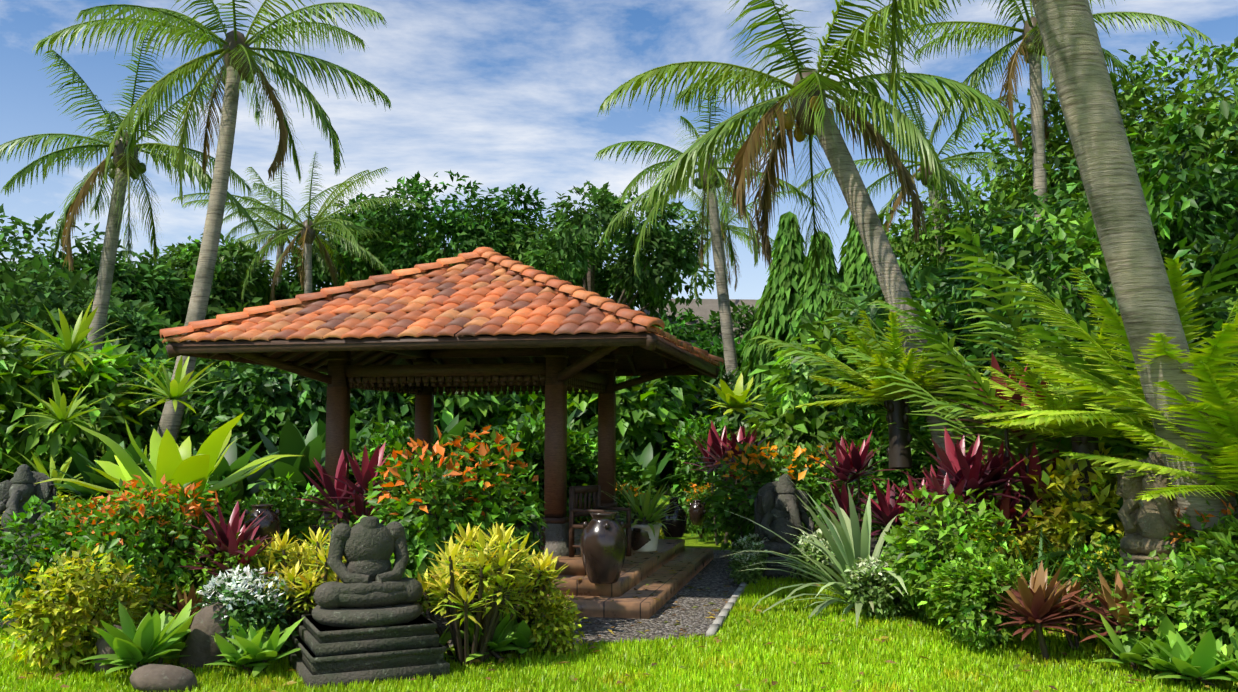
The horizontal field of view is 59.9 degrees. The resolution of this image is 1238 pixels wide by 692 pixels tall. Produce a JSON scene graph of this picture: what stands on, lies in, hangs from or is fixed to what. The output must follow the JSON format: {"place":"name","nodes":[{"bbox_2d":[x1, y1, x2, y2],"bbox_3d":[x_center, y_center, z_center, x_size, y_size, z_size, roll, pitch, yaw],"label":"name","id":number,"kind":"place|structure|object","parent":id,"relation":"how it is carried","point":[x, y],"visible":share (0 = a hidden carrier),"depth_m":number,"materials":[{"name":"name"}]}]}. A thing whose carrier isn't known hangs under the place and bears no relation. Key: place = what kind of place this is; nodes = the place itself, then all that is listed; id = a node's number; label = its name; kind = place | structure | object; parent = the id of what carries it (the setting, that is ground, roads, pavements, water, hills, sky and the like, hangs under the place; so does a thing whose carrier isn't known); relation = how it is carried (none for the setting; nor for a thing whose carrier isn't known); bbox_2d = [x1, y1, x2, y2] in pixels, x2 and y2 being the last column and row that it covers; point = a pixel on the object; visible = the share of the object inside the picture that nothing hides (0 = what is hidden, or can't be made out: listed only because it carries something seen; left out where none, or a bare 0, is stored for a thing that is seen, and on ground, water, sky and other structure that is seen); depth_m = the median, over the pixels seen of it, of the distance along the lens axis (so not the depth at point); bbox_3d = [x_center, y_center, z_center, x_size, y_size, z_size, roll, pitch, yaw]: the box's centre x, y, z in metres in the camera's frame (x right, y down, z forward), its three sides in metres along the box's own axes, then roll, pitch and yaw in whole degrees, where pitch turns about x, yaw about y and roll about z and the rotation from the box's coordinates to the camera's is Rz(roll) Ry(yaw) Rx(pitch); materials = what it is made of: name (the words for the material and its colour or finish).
{"place":"outdoors","nodes":[
{"label":"outdoors","id":0,"kind":"place"},
{"bbox_2d":[0,484,1237,691],"bbox_3d":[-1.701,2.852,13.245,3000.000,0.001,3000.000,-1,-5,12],"label":"lawn","id":1,"kind":"structure","parent":0,"point":[692,542],"depth_m":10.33,"materials":[{"name":"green plant"}]},
{"bbox_2d":[0,464,56,578],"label":"statue","id":2,"kind":"object","parent":1,"relation":"on","point":[19,489],"visible":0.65,"depth_m":13.40,"materials":[{"name":"stone"}]},
{"bbox_2d":[5,299,126,371],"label":"bromeliad plant","id":3,"kind":"object","parent":1,"relation":"on","point":[81,331],"visible":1,"depth_m":16.82,"materials":[{"name":"green plant"}]},
{"bbox_2d":[0,543,149,671],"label":"yellow shrub","id":4,"kind":"object","parent":1,"relation":"on","point":[71,620],"visible":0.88,"depth_m":7.89,"materials":[{"name":"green plant"}]},
{"bbox_2d":[0,320,161,480],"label":"shrub","id":5,"kind":"object","parent":1,"relation":"on","point":[16,370],"depth_m":17.77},
{"bbox_2d":[0,251,165,351],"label":"tree","id":6,"kind":"object","parent":1,"relation":"on","point":[13,292],"visible":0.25,"depth_m":24.54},
{"bbox_2d":[0,296,181,372],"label":"tree","id":7,"kind":"object","parent":1,"relation":"on","point":[72,315],"visible":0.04,"depth_m":23.60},
{"bbox_2d":[0,204,184,327],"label":"tree","id":8,"kind":"object","parent":1,"relation":"on","point":[5,231],"depth_m":33.82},
{"bbox_2d":[1,249,230,330],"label":"tree","id":9,"kind":"object","parent":1,"relation":"on","point":[173,307],"visible":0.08,"depth_m":34.71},
{"bbox_2d":[0,25,259,498],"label":"coconut palm","id":10,"kind":"object","parent":1,"relation":"on","point":[134,168],"depth_m":21.74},
{"bbox_2d":[130,664,197,691],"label":"boulder","id":11,"kind":"object","parent":1,"relation":"on","point":[154,677],"visible":0.94,"depth_m":7.23,"materials":[{"name":"stone"}]},
{"bbox_2d":[127,356,224,414],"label":"bromeliad plant","id":12,"kind":"object","parent":1,"relation":"on","point":[177,387],"visible":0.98,"depth_m":16.55,"materials":[{"name":"green plant"}]},
{"bbox_2d":[120,233,280,323],"bbox_3d":[-15.279,0.399,39.040,8.427,9.178,7.716,-1,-5,12],"label":"tree","id":13,"kind":"object","parent":1,"relation":"on","point":[227,281],"depth_m":37.48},
{"bbox_2d":[32,0,391,477],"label":"coconut palm","id":14,"kind":"object","parent":1,"relation":"on","point":[236,52],"depth_m":19.31,"materials":[{"name":"plant"}]},
{"bbox_2d":[78,344,351,462],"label":"hedge","id":15,"kind":"object","parent":1,"relation":"on","point":[241,436],"depth_m":18.89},
{"bbox_2d":[1,617,456,686],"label":"bed soil","id":16,"kind":"structure","parent":1,"relation":"on","point":[173,660],"depth_m":8.37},
{"bbox_2d":[0,495,125,629],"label":"green shrub","id":17,"kind":"object","parent":16,"relation":"on","point":[55,532],"visible":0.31,"depth_m":9.49,"materials":[{"name":"green plant"}]},
{"bbox_2d":[49,436,150,505],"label":"agave plant","id":18,"kind":"object","parent":16,"relation":"on","point":[89,474],"visible":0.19,"depth_m":14.80,"materials":[{"name":"green plant"}]},
{"bbox_2d":[37,497,176,595],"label":"flowering shrub","id":19,"kind":"object","parent":16,"relation":"on","point":[80,539],"visible":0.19,"depth_m":9.21,"materials":[{"name":"green plant"}]},
{"bbox_2d":[77,599,199,673],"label":"broadleaf plant","id":20,"kind":"object","parent":16,"relation":"on","point":[156,635],"visible":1,"depth_m":7.63,"materials":[{"name":"green plant"}]},
{"bbox_2d":[78,474,225,616],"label":"flowering shrub","id":21,"kind":"object","parent":16,"relation":"on","point":[153,509],"visible":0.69,"depth_m":8.89,"materials":[{"name":"green plant"}]},
{"bbox_2d":[35,412,300,540],"bbox_3d":[-4.066,1.216,9.973,2.069,1.195,2.023,1,-5,-7],"label":"birds nest fern","id":22,"kind":"object","parent":16,"relation":"on","point":[170,458],"visible":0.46,"depth_m":9.93,"materials":[{"name":"green plant"}]},
{"bbox_2d":[179,602,230,669],"bbox_3d":[-3.084,2.250,8.093,0.395,0.671,0.272,12,3,-4],"label":"upright boulder","id":23,"kind":"object","parent":16,"relation":"on","point":[201,648],"visible":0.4,"depth_m":7.97,"materials":[{"name":"stone"}]},
{"bbox_2d":[176,500,278,605],"bbox_3d":[-3.246,1.887,8.937,0.829,1.230,1.121,2,-5,-20],"label":"red cordyline","id":24,"kind":"object","parent":16,"relation":"on","point":[225,534],"visible":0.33,"depth_m":8.82,"materials":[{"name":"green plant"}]},
{"bbox_2d":[164,531,290,637],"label":"green shrub","id":25,"kind":"object","parent":16,"relation":"on","point":[184,577],"visible":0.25,"depth_m":8.75,"materials":[{"name":"green plant"}]},
{"bbox_2d":[189,564,303,666],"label":"white shrub","id":26,"kind":"object","parent":16,"relation":"on","point":[234,598],"visible":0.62,"depth_m":8.17,"materials":[{"name":"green plant"}]},
{"bbox_2d":[204,615,302,676],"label":"broadleaf plant","id":27,"kind":"object","parent":16,"relation":"on","point":[253,644],"visible":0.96,"depth_m":7.78,"materials":[{"name":"green plant"}]},
{"bbox_2d":[225,472,345,587],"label":"green shrub","id":28,"kind":"object","parent":16,"relation":"on","point":[277,501],"visible":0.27,"depth_m":10.74,"materials":[{"name":"green plant"}]},
{"bbox_2d":[248,525,346,648],"bbox_3d":[-2.515,1.979,8.727,1.115,1.012,1.068,-5,-3,40],"label":"croton","id":29,"kind":"object","parent":16,"relation":"on","point":[308,583],"visible":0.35,"depth_m":8.71,"materials":[{"name":"yellow plant"}]},
{"bbox_2d":[288,516,449,689],"bbox_3d":[-1.863,1.843,7.982,0.990,1.138,0.945,2,-5,-25],"label":"headless buddha statue","id":30,"kind":"object","parent":16,"relation":"on","point":[366,619],"visible":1,"depth_m":7.72,"materials":[{"name":"stone"}]},
{"bbox_2d":[193,440,303,514],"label":"cordyline plant","id":31,"kind":"object","parent":1,"relation":"on","point":[230,463],"visible":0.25,"depth_m":13.67,"materials":[{"name":"green plant"}]},
{"bbox_2d":[182,148,378,293],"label":"coconut palm","id":32,"kind":"object","parent":1,"relation":"on","point":[234,230],"depth_m":41.92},
{"bbox_2d":[171,152,423,305],"bbox_3d":[-11.221,-1.018,38.553,8.552,11.974,7.536,-3,-7,-14],"label":"coconut palm","id":33,"kind":"object","parent":1,"relation":"on","point":[307,232],"depth_m":38.62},
{"bbox_2d":[155,362,463,529],"bbox_3d":[-5.630,1.649,20.301,6.344,3.608,5.118,-1,-5,12],"label":"hedge","id":34,"kind":"object","parent":1,"relation":"on","point":[382,407],"depth_m":18.66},
{"bbox_2d":[268,192,455,293],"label":"tree","id":35,"kind":"object","parent":1,"relation":"on","point":[320,276],"depth_m":43.53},
{"bbox_2d":[328,170,549,285],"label":"tree","id":36,"kind":"object","parent":1,"relation":"on","point":[469,231],"depth_m":41.20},
{"bbox_2d":[405,522,543,665],"bbox_3d":[-1.131,1.897,8.265,1.167,1.100,1.102,-3,-6,34],"label":"croton","id":37,"kind":"object","parent":1,"relation":"on","point":[495,595],"visible":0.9,"depth_m":8.08,"materials":[{"name":"yellow plant"}]},
{"bbox_2d":[389,386,584,461],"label":"hedge","id":38,"kind":"object","parent":1,"relation":"on","point":[475,404],"depth_m":20.15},
{"bbox_2d":[450,606,558,662],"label":"broadleaf plant","id":39,"kind":"object","parent":1,"relation":"on","point":[515,632],"visible":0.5,"depth_m":8.26,"materials":[{"name":"green plant"}]},
{"bbox_2d":[448,544,568,655],"bbox_3d":[-0.928,2.021,8.620,0.985,0.929,0.983,-2,-5,23],"label":"croton","id":40,"kind":"object","parent":1,"relation":"on","point":[545,578],"visible":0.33,"depth_m":8.60,"materials":[{"name":"yellow plant"}]},
{"bbox_2d":[308,553,739,649],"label":"gravel path","id":41,"kind":"structure","parent":1,"relation":"on","point":[695,620],"depth_m":10.31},
{"bbox_2d":[225,419,366,514],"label":"leafy plant","id":42,"kind":"object","parent":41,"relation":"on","point":[291,441],"visible":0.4,"depth_m":14.95,"materials":[{"name":"green plant"}]},
{"bbox_2d":[294,441,414,525],"bbox_3d":[-2.505,1.756,10.235,1.381,1.698,0.951,-3,-5,29],"label":"red cordyline","id":43,"kind":"object","parent":41,"relation":"on","point":[339,494],"visible":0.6,"depth_m":10.19,"materials":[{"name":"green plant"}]},
{"bbox_2d":[348,417,449,523],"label":"green shrub","id":44,"kind":"object","parent":41,"relation":"on","point":[393,437],"visible":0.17,"depth_m":16.21,"materials":[{"name":"green plant"}]},
{"bbox_2d":[354,425,548,629],"bbox_3d":[-1.446,1.618,9.466,1.753,1.845,1.442,1,-5,-15],"label":"flowering shrub","id":45,"kind":"object","parent":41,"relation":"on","point":[428,536],"visible":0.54,"depth_m":9.19,"materials":[{"name":"green plant"}]},
{"bbox_2d":[307,529,712,618],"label":"pavilion platform","id":46,"kind":"structure","parent":41,"relation":"on","point":[687,565],"depth_m":11.16,"materials":[{"name":"stone"}]},
{"bbox_2d":[165,269,718,523],"bbox_3d":[-1.701,0.512,13.440,5.334,3.115,5.334,-1,-5,12],"label":"roof frame","id":47,"kind":"object","parent":46,"relation":"on","point":[583,362],"visible":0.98,"depth_m":12.25,"materials":[{"name":"wood"}]},
{"bbox_2d":[160,247,723,366],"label":"pavilion roof tiles","id":48,"kind":"object","parent":47,"relation":"on","point":[396,293],"visible":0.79,"depth_m":11.63,"materials":[{"name":"tile"}]},
{"bbox_2d":[324,385,615,513],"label":"pavilion posts","id":49,"kind":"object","parent":46,"relation":"on","point":[338,439],"depth_m":12.31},
{"bbox_2d":[569,485,630,556],"bbox_3d":[-0.201,1.883,11.545,0.467,0.749,0.484,-4,-6,38],"label":"wooden chair","id":50,"kind":"object","parent":46,"relation":"on","point":[574,510],"visible":0.69,"depth_m":11.57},
{"bbox_2d":[580,512,626,583],"bbox_3d":[-0.153,1.993,10.638,0.470,0.680,0.470,-1,-5,12],"label":"jar","id":51,"kind":"object","parent":46,"relation":"on","point":[603,543],"visible":1,"depth_m":10.47,"materials":[{"name":"ceramic"}]},
{"bbox_2d":[0,542,1208,691],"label":"fallen leaves","id":52,"kind":"object","parent":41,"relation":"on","point":[1016,666],"visible":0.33,"depth_m":8.30,"materials":[{"name":"brown plant"}]},
{"bbox_2d":[490,412,597,526],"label":"green shrub","id":53,"kind":"object","parent":1,"relation":"on","point":[573,447],"visible":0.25,"depth_m":16.87,"materials":[{"name":"green plant"}]},
{"bbox_2d":[516,584,585,656],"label":"yellow shrub","id":54,"kind":"object","parent":1,"relation":"on","point":[552,610],"visible":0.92,"depth_m":8.46,"materials":[{"name":"green plant"}]},
{"bbox_2d":[466,376,686,456],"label":"hedge","id":55,"kind":"object","parent":1,"relation":"on","point":[588,413],"visible":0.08,"depth_m":20.50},
{"bbox_2d":[504,181,715,325],"bbox_3d":[-0.790,-0.563,40.081,8.625,11.276,9.188,-1,-5,12],"label":"tree","id":56,"kind":"object","parent":1,"relation":"on","point":[567,241],"depth_m":38.48,"materials":[{"name":"plant"}]},
{"bbox_2d":[489,375,732,506],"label":"hedge","id":57,"kind":"object","parent":1,"relation":"on","point":[638,417],"depth_m":20.45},
{"bbox_2d":[636,369,772,514],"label":"hedge","id":58,"kind":"object","parent":1,"relation":"on","point":[736,417],"depth_m":22.80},
{"bbox_2d":[594,72,817,383],"bbox_3d":[2.348,-1.316,26.430,5.486,10.525,6.274,6,-9,-35],"label":"coconut palm","id":59,"kind":"object","parent":1,"relation":"on","point":[719,182],"depth_m":26.85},
{"bbox_2d":[653,310,759,494],"bbox_3d":[1.195,1.684,31.862,6.682,5.444,6.586,-1,-5,12],"label":"tree","id":60,"kind":"object","parent":1,"relation":"on","point":[702,338],"depth_m":31.08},
{"bbox_2d":[661,411,752,530],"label":"green shrub","id":61,"kind":"object","parent":1,"relation":"on","point":[696,430],"visible":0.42,"depth_m":19.38,"materials":[{"name":"green plant"}]},
{"bbox_2d":[654,164,792,298],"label":"coconut palm","id":62,"kind":"object","parent":1,"relation":"on","point":[741,234],"depth_m":47.99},
{"bbox_2d":[732,211,805,427],"bbox_3d":[3.924,0.347,24.489,3.217,6.939,3.204,-1,-5,12],"label":"mast tree","id":63,"kind":"object","parent":1,"relation":"on","point":[779,306],"depth_m":24.32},
{"bbox_2d":[701,431,842,553],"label":"orange shrub","id":64,"kind":"object","parent":1,"relation":"on","point":[752,458],"visible":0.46,"depth_m":14.47,"materials":[{"name":"green plant"}]},
{"bbox_2d":[754,474,814,578],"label":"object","id":65,"kind":"object","parent":1,"relation":"on","point":[780,509],"visible":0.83,"depth_m":13.36,"materials":[{"name":"stone"}]},
{"bbox_2d":[774,231,839,436],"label":"mast tree","id":66,"kind":"object","parent":1,"relation":"on","point":[813,295],"depth_m":23.27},
{"bbox_2d":[726,475,973,627],"bbox_3d":[2.470,2.332,10.952,2.990,2.042,3.096,-1,-8,18],"label":"agave plant","id":67,"kind":"object","parent":1,"relation":"on","point":[849,542],"visible":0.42,"depth_m":10.70,"materials":[{"name":"green plant"}]},
{"bbox_2d":[825,215,884,320],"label":"mast tree","id":68,"kind":"object","parent":1,"relation":"on","point":[856,267],"depth_m":23.50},
{"bbox_2d":[840,554,914,621],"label":"variegated shrub","id":69,"kind":"object","parent":1,"relation":"on","point":[866,581],"visible":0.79,"depth_m":10.15,"materials":[{"name":"green plant"}]},
{"bbox_2d":[795,67,1030,269],"bbox_3d":[8.295,-1.615,28.986,6.331,11.520,6.856,3,0,-14],"label":"coconut palm","id":70,"kind":"object","parent":1,"relation":"on","point":[895,199],"depth_m":28.78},
{"bbox_2d":[883,123,1079,299],"bbox_3d":[11.473,-0.777,29.944,10.146,10.010,11.914,-1,-5,12],"label":"tree","id":71,"kind":"object","parent":1,"relation":"on","point":[953,220],"depth_m":28.31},
{"bbox_2d":[803,528,1231,681],"bbox_3d":[7.973,2.877,13.622,11.557,0.001,14.574,-1,-5,12],"label":"soil bed","id":72,"kind":"object","parent":1,"relation":"on","point":[873,543],"depth_m":8.84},
{"bbox_2d":[597,0,1012,542],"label":"coconut palm","id":73,"kind":"object","parent":72,"relation":"on","point":[807,96],"depth_m":14.70,"materials":[{"name":"plant"}]},
{"bbox_2d":[730,307,927,491],"bbox_3d":[5.079,1.376,20.322,5.790,4.139,5.604,-1,-5,12],"label":"hedge","id":74,"kind":"object","parent":72,"relation":"on","point":[787,418],"depth_m":18.90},
{"bbox_2d":[811,431,895,532],"bbox_3d":[2.876,1.958,13.452,0.956,1.827,1.063,3,-6,-33],"label":"red cordyline","id":75,"kind":"object","parent":72,"relation":"on","point":[856,461],"visible":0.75,"depth_m":13.40,"materials":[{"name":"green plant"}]},
{"bbox_2d":[817,396,936,546],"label":"green shrub","id":76,"kind":"object","parent":72,"relation":"on","point":[897,474],"visible":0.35,"depth_m":16.07,"materials":[{"name":"green plant"}]},
{"bbox_2d":[795,311,982,468],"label":"tree fern","id":77,"kind":"object","parent":72,"relation":"on","point":[900,440],"visible":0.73,"depth_m":13.94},
{"bbox_2d":[856,465,944,536],"bbox_3d":[3.442,2.082,12.678,1.408,1.464,1.477,0,-5,5],"label":"red cordyline","id":78,"kind":"object","parent":72,"relation":"on","point":[886,510],"visible":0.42,"depth_m":12.72,"materials":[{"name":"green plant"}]},
{"bbox_2d":[783,242,1038,476],"bbox_3d":[6.316,0.768,18.976,7.203,5.125,6.321,-1,-5,12],"label":"hedge","id":79,"kind":"object","parent":72,"relation":"on","point":[928,275],"visible":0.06,"depth_m":18.13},
{"bbox_2d":[882,484,1023,624],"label":"green shrub","id":80,"kind":"object","parent":72,"relation":"on","point":[916,566],"visible":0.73,"depth_m":9.62,"materials":[{"name":"green plant"}]},
{"bbox_2d":[749,284,1207,519],"bbox_3d":[5.359,0.894,14.351,5.829,4.144,4.856,-4,-6,41],"label":"fern","id":81,"kind":"object","parent":72,"relation":"on","point":[811,356],"visible":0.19,"depth_m":13.96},
{"bbox_2d":[912,428,1056,565],"bbox_3d":[3.724,1.747,10.991,1.447,1.843,1.553,-4,-4,12],"label":"red cordyline","id":82,"kind":"object","parent":72,"relation":"on","point":[957,463],"visible":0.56,"depth_m":10.94,"materials":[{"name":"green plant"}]},
{"bbox_2d":[916,550,1063,649],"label":"green shrub","id":83,"kind":"object","parent":72,"relation":"on","point":[973,622],"visible":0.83,"depth_m":8.70,"materials":[{"name":"green plant"}]},
{"bbox_2d":[948,353,1068,531],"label":"plant","id":84,"kind":"object","parent":72,"relation":"on","point":[1027,480],"visible":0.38,"depth_m":11.37,"materials":[{"name":"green plant"}]},
{"bbox_2d":[838,225,1237,530],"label":"fern","id":85,"kind":"object","parent":72,"relation":"on","point":[966,233],"visible":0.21,"depth_m":11.43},
{"bbox_2d":[982,560,1094,660],"bbox_3d":[3.263,2.058,8.378,0.853,0.783,0.821,-1,-6,33],"label":"brown cordyline","id":86,"kind":"object","parent":72,"relation":"on","point":[1035,602],"visible":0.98,"depth_m":8.29,"materials":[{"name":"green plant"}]},
{"bbox_2d":[864,0,1237,539],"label":"coconut palm","id":87,"kind":"object","parent":72,"relation":"on","point":[1110,177],"depth_m":8.15,"materials":[{"name":"plant"}]},
{"bbox_2d":[866,194,1237,435],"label":"hedge","id":88,"kind":"object","parent":72,"relation":"on","point":[934,312],"depth_m":15.35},
{"bbox_2d":[964,319,1153,528],"bbox_3d":[4.695,0.777,10.752,2.537,2.090,2.418,0,-2,-5],"label":"tree fern","id":89,"kind":"object","parent":72,"relation":"on","point":[1055,429],"visible":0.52,"depth_m":10.54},
{"bbox_2d":[919,141,1237,453],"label":"tree","id":90,"kind":"object","parent":72,"relation":"on","point":[999,249],"depth_m":14.00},
{"bbox_2d":[921,256,1237,495],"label":"fern","id":91,"kind":"object","parent":72,"relation":"on","point":[1044,332],"visible":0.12,"depth_m":10.41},
{"bbox_2d":[1058,532,1125,645],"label":"green shrub","id":92,"kind":"object","parent":72,"relation":"on","point":[1098,564],"visible":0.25,"depth_m":8.93,"materials":[{"name":"green plant"}]},
{"bbox_2d":[970,58,1237,473],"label":"tree","id":93,"kind":"object","parent":72,"relation":"on","point":[1222,243],"depth_m":12.95,"materials":[{"name":"plant"}]},
{"bbox_2d":[975,256,1237,451],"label":"fern","id":94,"kind":"object","parent":72,"relation":"on","point":[1222,341],"visible":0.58,"depth_m":8.77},
{"bbox_2d":[1063,568,1157,663],"bbox_3d":[3.832,2.066,8.193,0.783,0.747,0.813,0,-2,-41],"label":"brown cordyline","id":95,"kind":"object","parent":72,"relation":"on","point":[1107,601],"visible":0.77,"depth_m":8.15,"materials":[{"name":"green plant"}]},
{"bbox_2d":[1059,355,1237,539],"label":"fern","id":96,"kind":"object","parent":72,"relation":"on","point":[1225,438],"visible":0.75,"depth_m":8.02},
{"bbox_2d":[1090,614,1217,673],"bbox_3d":[3.913,2.179,7.855,0.918,0.476,0.659,-1,-5,10],"label":"broadleaf","id":97,"kind":"object","parent":72,"relation":"on","point":[1132,649],"visible":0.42,"depth_m":7.87,"materials":[{"name":"green plant"}]},
{"bbox_2d":[1116,447,1197,654],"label":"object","id":98,"kind":"object","parent":72,"relation":"on","point":[1149,525],"visible":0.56,"depth_m":8.64,"materials":[{"name":"stone"}]},
{"bbox_2d":[1179,515,1237,640],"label":"green shrub","id":99,"kind":"object","parent":72,"relation":"on","point":[1202,544],"visible":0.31,"depth_m":7.97,"materials":[{"name":"green plant"}]},
{"bbox_2d":[866,0,1212,244],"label":"coconut palm","id":100,"kind":"object","parent":1,"relation":"on","point":[1032,41],"depth_m":23.46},
{"bbox_2d":[878,65,1237,290],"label":"tree","id":101,"kind":"object","parent":1,"relation":"on","point":[921,246],"depth_m":25.28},
{"bbox_2d":[1005,438,1141,582],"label":"yellow shrub","id":102,"kind":"object","parent":1,"relation":"on","point":[1060,524],"visible":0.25,"depth_m":10.29,"materials":[{"name":"green plant"}]},
{"bbox_2d":[962,34,1237,291],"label":"tree","id":103,"kind":"object","parent":1,"relation":"on","point":[1223,53],"depth_m":24.05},
{"bbox_2d":[1084,550,1237,669],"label":"green shrub","id":104,"kind":"object","parent":1,"relation":"on","point":[1146,572],"visible":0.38,"depth_m":8.00,"materials":[{"name":"green plant"}]},
{"bbox_2d":[1140,539,1237,672],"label":"green shrub","id":105,"kind":"object","parent":1,"relation":"on","point":[1195,572],"visible":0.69,"depth_m":7.66,"materials":[{"name":"green plant"}]},
{"bbox_2d":[1145,627,1237,688],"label":"broadleaf","id":106,"kind":"object","parent":1,"relation":"on","point":[1209,657],"visible":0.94,"depth_m":7.32,"materials":[{"name":"green plant"}]},
{"bbox_2d":[0,0,1237,309],"label":"sky","id":107,"kind":"structure","parent":0,"point":[494,93],"materials":[{"name":"blue"}]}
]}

